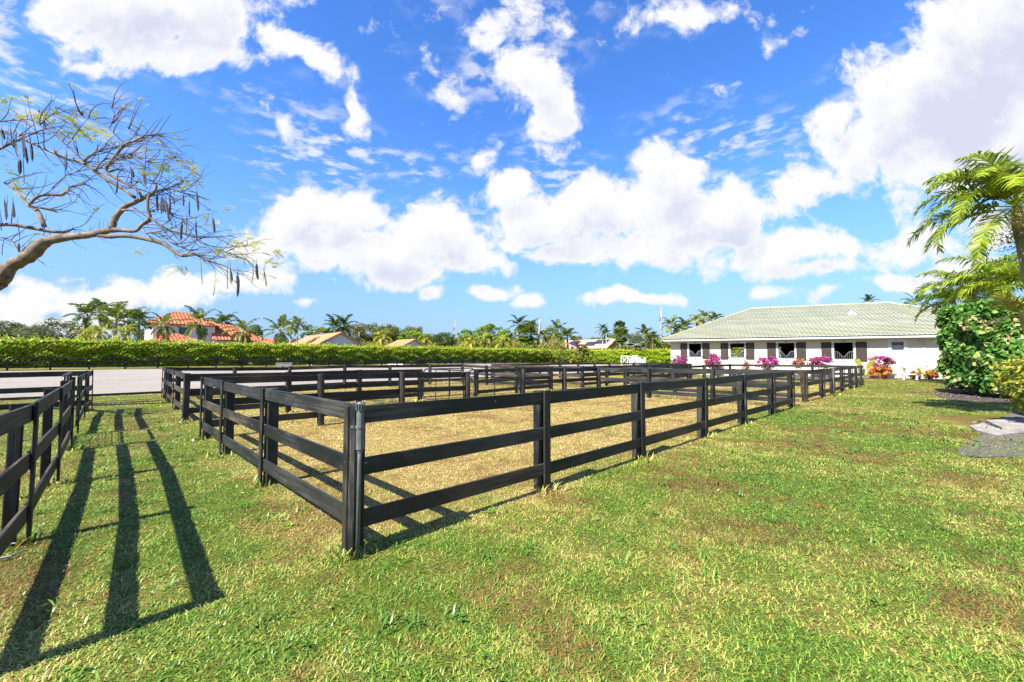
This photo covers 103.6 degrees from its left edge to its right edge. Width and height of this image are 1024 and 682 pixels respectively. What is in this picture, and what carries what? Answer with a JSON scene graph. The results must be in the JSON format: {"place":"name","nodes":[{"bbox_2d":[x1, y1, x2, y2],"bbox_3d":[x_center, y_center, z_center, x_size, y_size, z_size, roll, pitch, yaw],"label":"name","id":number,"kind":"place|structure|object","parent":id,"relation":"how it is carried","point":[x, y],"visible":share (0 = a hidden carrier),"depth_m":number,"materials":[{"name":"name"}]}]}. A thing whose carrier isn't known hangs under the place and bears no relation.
{"place":"outdoors","nodes":[
{"label":"outdoors","id":0,"kind":"place"},
{"bbox_2d":[0,363,619,400],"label":"road","id":1,"kind":"structure","parent":0,"point":[125,380],"depth_m":24.81,"materials":[{"name":"grey asphalt"}]},
{"bbox_2d":[0,358,1023,681],"bbox_3d":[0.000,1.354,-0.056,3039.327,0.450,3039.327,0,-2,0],"label":"ground","id":2,"kind":"structure","parent":0,"point":[434,612],"depth_m":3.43,"materials":[{"name":"green plant"}]},
{"bbox_2d":[0,320,33,340],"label":"broadleaf tree","id":3,"kind":"object","parent":2,"relation":"on","point":[4,330],"visible":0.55,"depth_m":73.87,"materials":[{"name":"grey plant"}]},
{"bbox_2d":[13,325,60,339],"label":"broadleaf tree","id":4,"kind":"object","parent":2,"relation":"on","point":[27,335],"visible":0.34,"depth_m":70.28,"materials":[{"name":"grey plant"}]},
{"bbox_2d":[0,370,93,556],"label":"paddock fence","id":5,"kind":"object","parent":2,"relation":"on","point":[16,418],"visible":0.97,"depth_m":3.74,"materials":[{"name":"black wood"}]},
{"bbox_2d":[62,372,71,434],"bbox_3d":[-8.305,1.192,7.506,0.044,1.204,1.929,2,-3,-45],"label":"fence post","id":6,"kind":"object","parent":5,"relation":"attached to","point":[67,376],"depth_m":7.83,"materials":[{"name":"black wood"}]},
{"bbox_2d":[31,317,82,344],"bbox_3d":[-73.452,0.144,66.315,7.335,7.936,7.398,0,-2,0],"label":"broadleaf tree","id":7,"kind":"object","parent":2,"relation":"on","point":[55,335],"visible":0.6,"depth_m":64.55,"materials":[{"name":"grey plant"}]},
{"bbox_2d":[60,300,106,337],"bbox_3d":[-57.339,-1.056,54.145,4.399,8.898,4.266,0,-2,0],"label":"palm tree","id":8,"kind":"object","parent":2,"relation":"on","point":[90,306],"visible":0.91,"depth_m":53.74,"materials":[{"name":"green plant"}]},
{"bbox_2d":[71,327,100,340],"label":"palm tree","id":9,"kind":"object","parent":2,"relation":"on","point":[78,336],"visible":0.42,"depth_m":46.69,"materials":[{"name":"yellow plant"}]},
{"bbox_2d":[82,325,110,367],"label":"palm tree","id":10,"kind":"object","parent":2,"relation":"on","point":[98,328],"visible":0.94,"depth_m":46.00,"materials":[{"name":"yellow plant"}]},
{"bbox_2d":[78,298,118,340],"bbox_3d":[-58.455,-1.361,57.096,4.328,9.737,4.374,-1,-2,15],"label":"palm tree","id":11,"kind":"object","parent":2,"relation":"on","point":[101,303],"visible":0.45,"depth_m":57.03,"materials":[{"name":"green plant"}]},
{"bbox_2d":[88,301,139,338],"bbox_3d":[-49.271,-0.858,50.108,4.820,8.189,4.765,0,-2,0],"label":"palm tree","id":12,"kind":"object","parent":2,"relation":"on","point":[115,311],"visible":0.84,"depth_m":49.86,"materials":[{"name":"green plant"}]},
{"bbox_2d":[109,324,142,367],"bbox_3d":[-44.084,0.452,46.034,2.924,5.202,2.724,0,-2,0],"label":"palm tree","id":13,"kind":"object","parent":2,"relation":"on","point":[126,330],"visible":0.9,"depth_m":45.81,"materials":[{"name":"yellow plant"}]},
{"bbox_2d":[107,306,149,339],"bbox_3d":[-50.638,-0.696,53.088,4.120,8.115,4.281,-2,-3,35],"label":"palm tree","id":14,"kind":"object","parent":2,"relation":"on","point":[132,313],"visible":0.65,"depth_m":53.29,"materials":[{"name":"green plant"}]},
{"bbox_2d":[123,308,157,343],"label":"palm tree","id":15,"kind":"object","parent":2,"relation":"on","point":[146,323],"visible":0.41,"depth_m":57.99,"materials":[{"name":"green plant"}]},
{"bbox_2d":[0,80,283,296],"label":"poinciana tree","id":16,"kind":"object","parent":2,"relation":"on","point":[34,251],"visible":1,"depth_m":11.67,"materials":[{"name":"brown plant"}]},
{"bbox_2d":[142,312,183,342],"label":"palm tree","id":17,"kind":"object","parent":2,"relation":"on","point":[164,329],"visible":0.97,"depth_m":53.96,"materials":[{"name":"green plant"}]},
{"bbox_2d":[175,305,222,366],"bbox_3d":[-40.137,-0.607,52.005,4.650,7.806,4.562,0,-2,0],"label":"palm tree","id":18,"kind":"object","parent":2,"relation":"on","point":[199,315],"visible":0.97,"depth_m":51.99,"materials":[{"name":"green plant"}]},
{"bbox_2d":[144,312,261,345],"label":"villa","id":19,"kind":"object","parent":2,"relation":"on","point":[214,334],"visible":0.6,"depth_m":77.13,"materials":[{"name":"tile"}]},
{"bbox_2d":[215,310,237,326],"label":"palm tree","id":20,"kind":"object","parent":2,"relation":"on","point":[227,317],"visible":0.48,"depth_m":89.93,"materials":[{"name":"green plant"}]},
{"bbox_2d":[219,314,259,343],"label":"palm tree","id":21,"kind":"object","parent":2,"relation":"on","point":[241,337],"visible":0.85,"depth_m":53.91,"materials":[{"name":"green plant"}]},
{"bbox_2d":[241,324,263,337],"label":"broadleaf tree","id":22,"kind":"object","parent":2,"relation":"on","point":[257,329],"visible":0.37,"depth_m":98.06,"materials":[{"name":"green plant"}]},
{"bbox_2d":[0,357,547,370],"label":"hedge fence","id":23,"kind":"object","parent":2,"relation":"on","point":[7,362],"visible":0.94,"depth_m":45.74,"materials":[{"name":"green plant"}]},
{"bbox_2d":[0,333,550,368],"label":"clipped hedge","id":24,"kind":"object","parent":2,"relation":"on","point":[39,347],"visible":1,"depth_m":45.13,"materials":[{"name":"green plant"}]},
{"bbox_2d":[256,314,296,343],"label":"palm tree","id":25,"kind":"object","parent":2,"relation":"on","point":[280,337],"visible":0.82,"depth_m":55.73,"materials":[{"name":"green plant"}]},
{"bbox_2d":[279,319,300,342],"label":"palm tree","id":26,"kind":"object","parent":2,"relation":"on","point":[292,320],"visible":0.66,"depth_m":62.15,"materials":[{"name":"green plant"}]},
{"bbox_2d":[288,316,306,344],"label":"palm tree","id":27,"kind":"object","parent":2,"relation":"on","point":[299,319],"visible":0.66,"depth_m":63.99,"materials":[{"name":"green plant"}]},
{"bbox_2d":[306,326,331,335],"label":"broadleaf tree","id":28,"kind":"object","parent":2,"relation":"on","point":[321,329],"visible":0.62,"depth_m":82.71,"materials":[{"name":"green plant"}]},
{"bbox_2d":[293,332,365,364],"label":"house","id":29,"kind":"structure","parent":2,"relation":"on","point":[339,338],"depth_m":63.12,"materials":[{"name":"white paint"}]},
{"bbox_2d":[323,314,348,333],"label":"palm tree","id":30,"kind":"object","parent":2,"relation":"on","point":[334,323],"visible":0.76,"depth_m":83.63,"materials":[{"name":"green plant"}]},
{"bbox_2d":[332,314,358,336],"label":"palm tree","id":31,"kind":"object","parent":2,"relation":"on","point":[343,327],"visible":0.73,"depth_m":86.04,"materials":[{"name":"green plant"}]},
{"bbox_2d":[345,323,366,341],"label":"broadleaf tree","id":32,"kind":"object","parent":2,"relation":"on","point":[360,332],"visible":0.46,"depth_m":95.45,"materials":[{"name":"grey plant"}]},
{"bbox_2d":[161,364,552,421],"bbox_3d":[-5.771,1.760,17.839,14.366,1.326,8.165,2,-3,-44],"label":"paddock fence","id":33,"kind":"object","parent":2,"relation":"on","point":[168,391],"visible":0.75,"depth_m":14.42,"materials":[{"name":"black wood"}]},
{"bbox_2d":[424,368,474,397],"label":"tube gate","id":34,"kind":"structure","parent":33,"relation":"attached to","point":[440,381],"depth_m":15.59,"materials":[{"name":"black metal"}]},
{"bbox_2d":[354,322,380,343],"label":"tree","id":35,"kind":"object","parent":2,"relation":"on","point":[369,328],"visible":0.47,"depth_m":100.80,"materials":[{"name":"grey plant"}]},
{"bbox_2d":[372,328,392,345],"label":"palm tree","id":36,"kind":"object","parent":2,"relation":"on","point":[382,333],"visible":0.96,"depth_m":73.77,"materials":[{"name":"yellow plant"}]},
{"bbox_2d":[371,323,400,343],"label":"broadleaf tree","id":37,"kind":"object","parent":2,"relation":"on","point":[393,330],"visible":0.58,"depth_m":99.06,"materials":[{"name":"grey plant"}]},
{"bbox_2d":[19,334,780,357],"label":"woodland foliage","id":38,"kind":"object","parent":2,"relation":"on","point":[535,341],"visible":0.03,"depth_m":112.27,"materials":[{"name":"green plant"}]},
{"bbox_2d":[387,339,426,364],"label":"gabled shed","id":39,"kind":"structure","parent":2,"relation":"on","point":[409,342],"depth_m":65.67,"materials":[{"name":"white paint"}]},
{"bbox_2d":[397,330,427,344],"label":"broadleaf tree","id":40,"kind":"object","parent":2,"relation":"on","point":[414,333],"visible":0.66,"depth_m":76.96,"materials":[{"name":"green plant"}]},
{"bbox_2d":[401,325,425,338],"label":"broadleaf tree","id":41,"kind":"object","parent":2,"relation":"on","point":[413,328],"visible":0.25,"depth_m":102.91,"materials":[{"name":"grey plant"}]},
{"bbox_2d":[418,333,433,363],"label":"palm tree","id":42,"kind":"object","parent":2,"relation":"on","point":[425,338],"visible":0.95,"depth_m":75.96,"materials":[{"name":"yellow plant"}]},
{"bbox_2d":[432,332,457,363],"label":"broadleaf tree","id":43,"kind":"object","parent":2,"relation":"on","point":[448,336],"visible":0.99,"depth_m":71.28,"materials":[{"name":"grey plant"}]},
{"bbox_2d":[457,329,478,342],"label":"broadleaf tree","id":44,"kind":"object","parent":2,"relation":"on","point":[466,335],"visible":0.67,"depth_m":97.08,"materials":[{"name":"green plant"}]},
{"bbox_2d":[464,334,480,347],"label":"palm tree","id":45,"kind":"object","parent":2,"relation":"on","point":[473,338],"visible":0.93,"depth_m":81.63,"materials":[{"name":"yellow plant"}]},
{"bbox_2d":[475,332,493,347],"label":"palm tree","id":46,"kind":"object","parent":2,"relation":"on","point":[482,337],"visible":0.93,"depth_m":83.92,"materials":[{"name":"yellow plant"}]},
{"bbox_2d":[475,323,505,343],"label":"broadleaf tree","id":47,"kind":"object","parent":2,"relation":"on","point":[488,327],"visible":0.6,"depth_m":95.13,"materials":[{"name":"green plant"}]},
{"bbox_2d":[199,367,794,556],"bbox_3d":[1.298,1.461,10.434,14.299,1.308,7.146,2,-3,-43],"label":"paddock fence","id":48,"kind":"object","parent":2,"relation":"on","point":[539,435],"visible":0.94,"depth_m":5.00,"materials":[{"name":"black wood"}]},
{"bbox_2d":[351,402,365,559],"bbox_3d":[-1.224,1.123,3.182,0.116,1.279,0.080,0,-2,0],"label":"vent pipe","id":49,"kind":"object","parent":48,"relation":"attached to","point":[360,407],"visible":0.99,"depth_m":3.17,"materials":[{"name":"grey metal"}]},
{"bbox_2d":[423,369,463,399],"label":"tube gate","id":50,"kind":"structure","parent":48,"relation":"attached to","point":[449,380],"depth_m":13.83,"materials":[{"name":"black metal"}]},
{"bbox_2d":[469,368,518,396],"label":"tube gate","id":51,"kind":"structure","parent":48,"relation":"attached to","point":[494,380],"depth_m":13.59,"materials":[{"name":"black metal"}]},
{"bbox_2d":[492,335,511,348],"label":"palm tree","id":52,"kind":"object","parent":2,"relation":"on","point":[502,338],"visible":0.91,"depth_m":81.90,"materials":[{"name":"yellow plant"}]},
{"bbox_2d":[496,328,512,345],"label":"broadleaf tree","id":53,"kind":"object","parent":2,"relation":"on","point":[506,331],"visible":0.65,"depth_m":93.23,"materials":[{"name":"green plant"}]},
{"bbox_2d":[0,395,1011,674],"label":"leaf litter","id":54,"kind":"object","parent":2,"relation":"on","point":[606,497],"visible":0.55,"depth_m":5.07,"materials":[{"name":"brown plant"}]},
{"bbox_2d":[354,338,668,362],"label":"thicket foliage","id":55,"kind":"object","parent":2,"relation":"on","point":[551,344],"visible":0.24,"depth_m":85.54,"materials":[{"name":"green plant"}]},
{"bbox_2d":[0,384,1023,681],"bbox_3d":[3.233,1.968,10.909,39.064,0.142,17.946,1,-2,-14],"label":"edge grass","id":56,"kind":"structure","parent":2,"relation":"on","point":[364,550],"depth_m":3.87,"materials":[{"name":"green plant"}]},
{"bbox_2d":[509,314,530,334],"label":"palm tree","id":57,"kind":"object","parent":2,"relation":"on","point":[519,319],"visible":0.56,"depth_m":95.86,"materials":[{"name":"green plant"}]},
{"bbox_2d":[513,322,537,362],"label":"palm tree","id":58,"kind":"object","parent":2,"relation":"on","point":[526,328],"visible":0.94,"depth_m":89.19,"materials":[{"name":"green plant"}]},
{"bbox_2d":[534,327,553,344],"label":"palm tree","id":59,"kind":"object","parent":2,"relation":"on","point":[542,332],"visible":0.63,"depth_m":96.88,"materials":[{"name":"green plant"}]},
{"bbox_2d":[545,319,567,345],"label":"palm tree","id":60,"kind":"object","parent":2,"relation":"on","point":[553,334],"visible":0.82,"depth_m":91.95,"materials":[{"name":"green plant"}]},
{"bbox_2d":[555,325,579,362],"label":"palm tree","id":61,"kind":"object","parent":2,"relation":"on","point":[567,332],"visible":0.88,"depth_m":89.70,"materials":[{"name":"green plant"}]},
{"bbox_2d":[491,362,691,387],"bbox_3d":[6.215,2.227,28.625,14.119,1.287,7.303,2,-3,-44],"label":"paddock fence","id":62,"kind":"object","parent":2,"relation":"on","point":[581,374],"visible":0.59,"depth_m":24.84,"materials":[{"name":"black wood"}]},
{"bbox_2d":[565,339,626,349],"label":"pink roof house","id":63,"kind":"structure","parent":2,"relation":"on","point":[594,344],"depth_m":104.31,"materials":[{"name":"beige paint"}]},
{"bbox_2d":[611,320,626,347],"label":"palm tree","id":64,"kind":"object","parent":2,"relation":"on","point":[620,323],"visible":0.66,"depth_m":95.75,"materials":[{"name":"green plant"}]},
{"bbox_2d":[612,327,628,362],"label":"palm tree","id":65,"kind":"object","parent":2,"relation":"on","point":[621,339],"visible":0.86,"depth_m":87.45,"materials":[{"name":"green plant"}]},
{"bbox_2d":[623,332,647,362],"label":"palm tree","id":66,"kind":"object","parent":2,"relation":"on","point":[634,337],"visible":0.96,"depth_m":83.19,"materials":[{"name":"green plant"}]},
{"bbox_2d":[544,347,737,362],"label":"clipped hedge","id":67,"kind":"object","parent":2,"relation":"on","point":[657,355],"visible":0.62,"depth_m":82.94,"materials":[{"name":"green plant"}]},
{"bbox_2d":[635,324,653,362],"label":"palm tree","id":68,"kind":"object","parent":2,"relation":"on","point":[643,329],"visible":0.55,"depth_m":91.70,"materials":[{"name":"green plant"}]},
{"bbox_2d":[642,331,661,362],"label":"palm tree","id":69,"kind":"object","parent":2,"relation":"on","point":[652,335],"visible":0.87,"depth_m":83.86,"materials":[{"name":"green plant"}]},
{"bbox_2d":[661,315,683,362],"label":"palm tree","id":70,"kind":"object","parent":2,"relation":"on","point":[669,321],"visible":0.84,"depth_m":83.87,"materials":[{"name":"green plant"}]},
{"bbox_2d":[673,317,692,331],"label":"palm tree","id":71,"kind":"object","parent":2,"relation":"on","point":[682,321],"visible":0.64,"depth_m":62.97,"materials":[{"name":"green plant"}]},
{"bbox_2d":[685,314,707,325],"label":"palm tree","id":72,"kind":"object","parent":2,"relation":"on","point":[695,318],"visible":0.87,"depth_m":59.93,"materials":[{"name":"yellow plant"}]},
{"bbox_2d":[696,309,714,338],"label":"palm tree","id":73,"kind":"object","parent":2,"relation":"on","point":[703,313],"visible":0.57,"depth_m":61.90,"materials":[{"name":"green plant"}]},
{"bbox_2d":[623,364,863,402],"bbox_3d":[12.720,1.928,21.097,13.666,1.261,7.120,2,-3,-42],"label":"paddock fence","id":74,"kind":"object","parent":2,"relation":"on","point":[805,395],"visible":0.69,"depth_m":18.11,"materials":[{"name":"black wood"}]},
{"bbox_2d":[661,302,942,378],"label":"stable building","id":75,"kind":"structure","parent":2,"relation":"on","point":[910,349],"depth_m":35.12,"materials":[{"name":"beige paint"}]},
{"bbox_2d":[687,342,702,358],"bbox_3d":[16.793,0.864,36.937,1.318,1.564,0.125,-1,-3,24],"label":"window frame","id":76,"kind":"structure","parent":75,"relation":"in","point":[688,343],"depth_m":36.98,"materials":[{"name":"white paint"}]},
{"bbox_2d":[728,341,746,359],"bbox_3d":[19.893,0.844,35.554,1.438,1.628,0.095,-1,-3,24],"label":"window frame","id":77,"kind":"structure","parent":75,"relation":"in","point":[729,342],"depth_m":35.54,"materials":[{"name":"white paint"}]},
{"bbox_2d":[775,341,796,360],"bbox_3d":[23.186,0.829,34.051,1.533,1.696,0.125,-1,-3,24],"label":"window frame","id":78,"kind":"structure","parent":75,"relation":"in","point":[776,342],"depth_m":34.07,"materials":[{"name":"white paint"}]},
{"bbox_2d":[831,340,856,361],"bbox_3d":[26.733,0.811,32.467,1.659,1.769,0.095,-1,-3,24],"label":"window frame","id":79,"kind":"structure","parent":75,"relation":"in","point":[832,341],"depth_m":32.43,"materials":[{"name":"white paint"}]},
{"bbox_2d":[887,339,907,352],"bbox_3d":[29.789,0.390,31.143,1.207,1.126,0.155,-1,-3,24],"label":"window frame","id":80,"kind":"structure","parent":75,"relation":"in","point":[893,345],"depth_m":31.14,"materials":[{"name":"white paint"}]},
{"bbox_2d":[854,359,874,378],"bbox_3d":[26.617,2.094,30.337,1.733,1.530,0.305,0,-2,0],"label":"broad leaf plant","id":81,"kind":"object","parent":2,"relation":"on","point":[868,365],"visible":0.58,"depth_m":30.38,"materials":[{"name":"yellow plant"}]},
{"bbox_2d":[900,292,929,334],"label":"palm tree","id":82,"kind":"object","parent":2,"relation":"on","point":[913,299],"visible":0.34,"depth_m":60.15,"materials":[{"name":"green plant"}]},
{"bbox_2d":[908,286,989,320],"bbox_3d":[26.546,-0.436,24.012,4.018,6.036,3.633,0,-2,0],"label":"adonidia palm","id":83,"kind":"object","parent":2,"relation":"on","point":[935,304],"visible":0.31,"depth_m":24.61,"materials":[{"name":"green plant"}]},
{"bbox_2d":[0,0,1023,357],"label":"sky","id":84,"kind":"structure","parent":0,"point":[426,164],"materials":[{"name":"blue"}]},
{"bbox_2d":[692,375,942,379],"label":"mulch bed ground","id":85,"kind":"structure","parent":0,"point":[853,377],"depth_m":30.43,"materials":[{"name":"brown wood"}]},
{"bbox_2d":[670,355,687,362],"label":"bougainvillea","id":86,"kind":"object","parent":85,"relation":"on","point":[679,359],"visible":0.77,"depth_m":36.30,"materials":[{"name":"pink plant"}]},
{"bbox_2d":[704,353,721,368],"bbox_3d":[17.633,2.031,35.282,1.756,2.041,1.016,1,-2,-13],"label":"bougainvillea","id":87,"kind":"object","parent":85,"relation":"on","point":[713,357],"visible":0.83,"depth_m":35.21,"materials":[{"name":"pink plant"}]},
{"bbox_2d":[755,356,778,369],"bbox_3d":[21.360,2.119,33.555,1.800,1.726,1.353,0,-2,0],"label":"bougainvillea","id":88,"kind":"object","parent":85,"relation":"on","point":[772,361],"visible":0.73,"depth_m":33.48,"materials":[{"name":"pink plant"}]},
{"bbox_2d":[791,358,804,376],"bbox_3d":[23.345,2.148,32.762,1.084,1.594,0.844,-1,-2,14],"label":"ti plant","id":89,"kind":"object","parent":85,"relation":"on","point":[799,362],"visible":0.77,"depth_m":32.69,"materials":[{"name":"orange plant"}]},
{"bbox_2d":[806,355,832,375],"bbox_3d":[24.417,2.031,32.051,1.716,1.778,1.337,0,-2,0],"label":"bougainvillea","id":90,"kind":"object","parent":85,"relation":"on","point":[817,360],"visible":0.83,"depth_m":31.82,"materials":[{"name":"pink plant"}]},
{"bbox_2d":[867,365,892,378],"bbox_3d":[27.187,2.318,29.778,1.614,1.039,1.141,0,-2,0],"label":"croton bush","id":91,"kind":"object","parent":85,"relation":"on","point":[883,371],"visible":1,"depth_m":29.69,"materials":[{"name":"orange plant"}]},
{"bbox_2d":[866,355,896,377],"bbox_3d":[28.098,1.938,30.527,1.982,1.835,1.179,0,-2,0],"label":"bougainvillea","id":92,"kind":"object","parent":85,"relation":"on","point":[885,359],"visible":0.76,"depth_m":30.47,"materials":[{"name":"pink plant"}]},
{"bbox_2d":[924,368,938,378],"bbox_3d":[30.259,2.393,29.099,1.006,0.874,0.842,2,-3,-35],"label":"croton bush","id":93,"kind":"object","parent":85,"relation":"on","point":[933,374],"visible":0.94,"depth_m":28.96,"materials":[{"name":"orange plant"}]},
{"bbox_2d":[934,388,1018,405],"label":"mulch bed ground","id":94,"kind":"structure","parent":0,"point":[964,398],"depth_m":15.87,"materials":[{"name":"brown wood"}]},
{"bbox_2d":[910,391,1023,432],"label":"mulch chips","id":95,"kind":"object","parent":94,"relation":"on","point":[974,398],"visible":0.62,"depth_m":16.13,"materials":[{"name":"brown wood"}]},
{"bbox_2d":[912,254,1022,312],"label":"adonidia palm","id":96,"kind":"object","parent":94,"relation":"on","point":[945,275],"visible":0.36,"depth_m":22.38,"materials":[{"name":"green plant"}]},
{"bbox_2d":[934,296,1023,396],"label":"sea grape","id":97,"kind":"object","parent":94,"relation":"on","point":[972,348],"visible":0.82,"depth_m":16.19,"materials":[{"name":"green plant"}]},
{"bbox_2d":[935,252,1022,305],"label":"adonidia palm","id":98,"kind":"object","parent":94,"relation":"on","point":[968,276],"visible":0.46,"depth_m":20.66,"materials":[{"name":"green plant"}]},
{"bbox_2d":[954,260,1023,303],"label":"adonidia palm","id":99,"kind":"object","parent":94,"relation":"on","point":[1005,272],"visible":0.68,"depth_m":18.82,"materials":[{"name":"green plant"}]},
{"bbox_2d":[958,409,1023,457],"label":"mulch bed ground","id":100,"kind":"structure","parent":0,"point":[1013,415],"depth_m":7.21,"materials":[{"name":"grey gravel"}]},
{"bbox_2d":[906,146,1023,286],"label":"adonidia palm","id":101,"kind":"object","parent":100,"relation":"on","point":[1000,182],"visible":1,"depth_m":9.70,"materials":[{"name":"green plant"}]},
{"bbox_2d":[969,423,1019,435],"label":"stepping slab","id":102,"kind":"structure","parent":100,"relation":"on","point":[989,430],"depth_m":8.56,"materials":[{"name":"concrete"}]},
{"bbox_2d":[979,287,1023,335],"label":"young fan palm","id":103,"kind":"object","parent":100,"relation":"on","point":[1012,303],"visible":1,"depth_m":10.66,"materials":[{"name":"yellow plant"}]},
{"bbox_2d":[986,419,1023,431],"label":"stepping slab","id":104,"kind":"structure","parent":100,"relation":"on","point":[1016,425],"depth_m":9.22,"materials":[{"name":"concrete"}]},
{"bbox_2d":[986,353,1023,414],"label":"yellow bush","id":105,"kind":"object","parent":100,"relation":"on","point":[1015,369],"visible":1,"depth_m":9.41,"materials":[{"name":"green plant"}]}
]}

